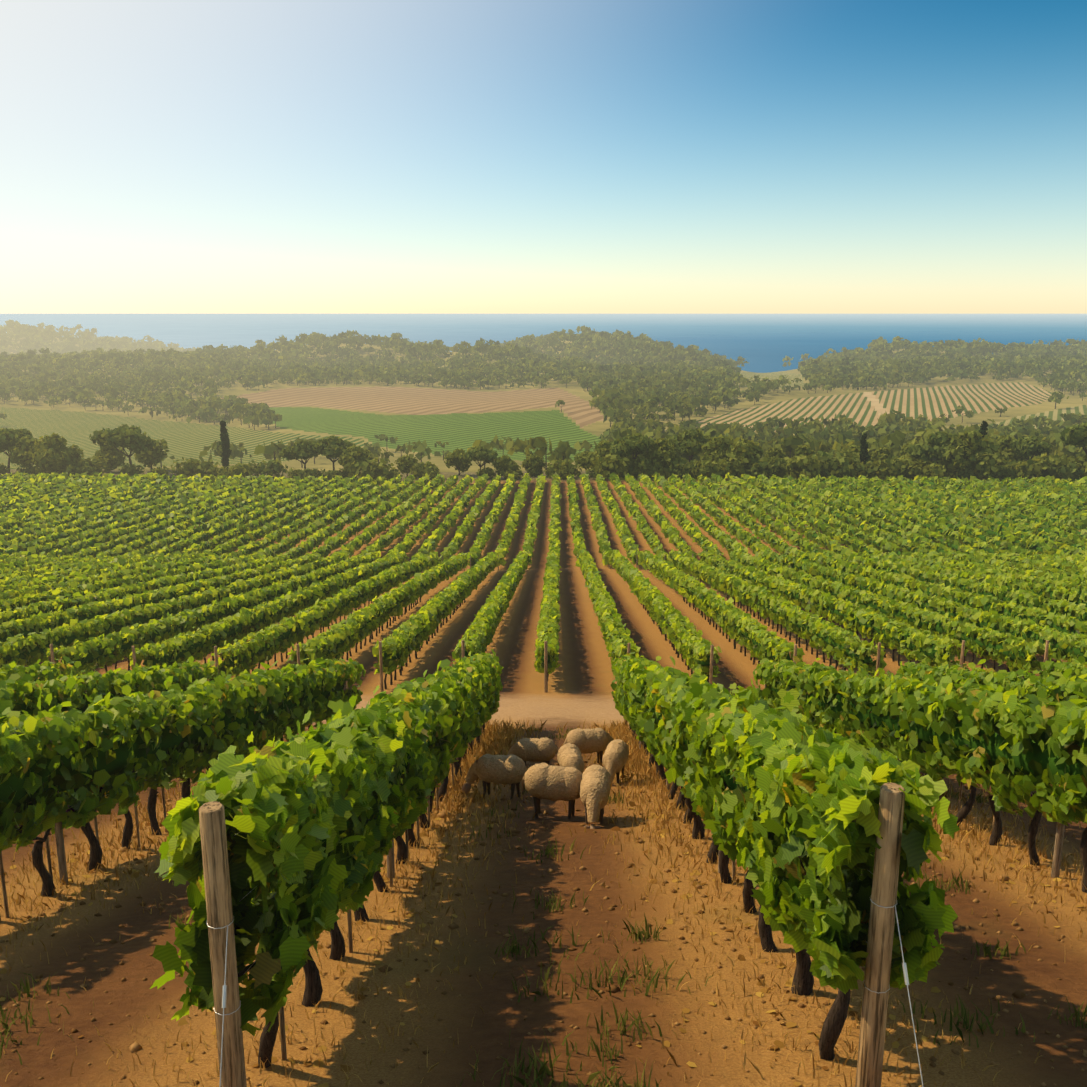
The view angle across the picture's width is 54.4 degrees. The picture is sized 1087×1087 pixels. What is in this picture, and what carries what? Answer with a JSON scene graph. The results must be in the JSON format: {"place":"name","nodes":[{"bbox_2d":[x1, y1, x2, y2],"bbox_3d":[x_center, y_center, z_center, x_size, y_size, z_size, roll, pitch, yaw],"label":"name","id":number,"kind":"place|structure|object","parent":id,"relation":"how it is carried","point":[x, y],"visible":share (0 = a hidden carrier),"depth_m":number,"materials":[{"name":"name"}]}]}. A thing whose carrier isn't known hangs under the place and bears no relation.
{"place":"outdoors","nodes":[
{"label":"outdoors","id":0,"kind":"place"},
{"bbox_2d":[0,336,1086,1086],"bbox_3d":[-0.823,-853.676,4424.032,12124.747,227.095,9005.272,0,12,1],"label":"ground","id":1,"kind":"structure","parent":0,"point":[580,680],"depth_m":9.93,"materials":[{"name":"soil"}]},
{"bbox_2d":[462,754,526,798],"bbox_3d":[-0.752,3.637,16.525,1.087,0.732,0.435,4,13,16],"label":"sheep","id":2,"kind":"object","parent":1,"relation":"on","point":[487,769],"visible":0.98,"depth_m":16.34},
{"bbox_2d":[18,777,1034,934],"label":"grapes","id":3,"kind":"object","parent":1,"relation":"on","point":[73,810],"visible":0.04,"depth_m":11.51,"materials":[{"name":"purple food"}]},
{"bbox_2d":[507,737,557,767],"bbox_3d":[-0.234,3.850,19.139,1.031,0.703,0.424,0,12,1],"label":"sheep","id":4,"kind":"object","parent":1,"relation":"on","point":[545,750],"visible":0.67,"depth_m":18.97},
{"bbox_2d":[0,732,1085,1086],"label":"fallen leaves","id":5,"kind":"object","parent":1,"relation":"on","point":[666,1042],"visible":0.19,"depth_m":9.62,"materials":[{"name":"brown plant"}]},
{"bbox_2d":[0,471,1086,1086],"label":"vines","id":6,"kind":"object","parent":1,"relation":"on","point":[800,757],"depth_m":19.52,"materials":[{"name":"green plant"}]},
{"bbox_2d":[0,319,1086,469],"bbox_3d":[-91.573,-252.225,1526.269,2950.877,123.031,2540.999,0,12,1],"label":"trees","id":7,"kind":"object","parent":1,"relation":"on","point":[640,386],"visible":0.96,"depth_m":895.99,"materials":[{"name":"green plant"}]},
{"bbox_2d":[0,716,1086,1086],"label":"grass","id":8,"kind":"structure","parent":1,"relation":"on","point":[626,736],"depth_m":10.55,"materials":[{"name":"plant"}]},
{"bbox_2d":[0,420,1086,481],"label":"trees","id":9,"kind":"object","parent":1,"relation":"on","point":[980,455],"visible":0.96,"depth_m":232.85,"materials":[{"name":"green plant"}]},
{"bbox_2d":[0,756,1086,1086],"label":"clods","id":10,"kind":"object","parent":1,"relation":"on","point":[136,1046],"visible":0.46,"depth_m":9.23,"materials":[{"name":"brown soil"}]},
{"bbox_2d":[520,763,581,818],"bbox_3d":[0.252,3.471,14.783,1.166,0.794,0.507,0,12,1],"label":"sheep","id":11,"kind":"object","parent":1,"relation":"on","point":[545,781],"visible":0.75,"depth_m":14.58},
{"bbox_2d":[557,743,584,773],"bbox_3d":[0.485,3.739,17.419,0.415,0.697,1.033,-3,13,-12],"label":"sheep","id":12,"kind":"object","parent":1,"relation":"on","point":[569,755],"visible":0.42,"depth_m":17.30},
{"bbox_2d":[563,728,613,765],"bbox_3d":[0.930,3.881,20.135,1.141,0.775,0.460,-2,13,-10],"label":"sheep","id":13,"kind":"object","parent":1,"relation":"on","point":[588,741],"visible":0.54,"depth_m":19.95},
{"bbox_2d":[580,765,611,828],"bbox_3d":[0.714,3.493,14.432,0.450,0.737,1.086,0,12,1],"label":"sheep","id":14,"kind":"object","parent":1,"relation":"on","point":[595,786],"visible":0.9,"depth_m":14.19},
{"bbox_2d":[602,739,628,785],"bbox_3d":[1.219,3.781,18.033,0.416,0.701,1.033,3,13,12],"label":"sheep","id":15,"kind":"object","parent":1,"relation":"on","point":[615,757],"visible":0.77,"depth_m":17.84},
{"bbox_2d":[0,314,1086,372],"bbox_3d":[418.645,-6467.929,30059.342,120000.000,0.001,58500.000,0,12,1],"label":"sea","id":16,"kind":"structure","parent":0,"point":[764,343],"depth_m":9267.37,"materials":[{"name":"blue liquid"}]},
{"bbox_2d":[0,0,1086,313],"label":"sky","id":17,"kind":"structure","parent":0,"point":[157,156],"materials":[{"name":"blue"}]}
]}

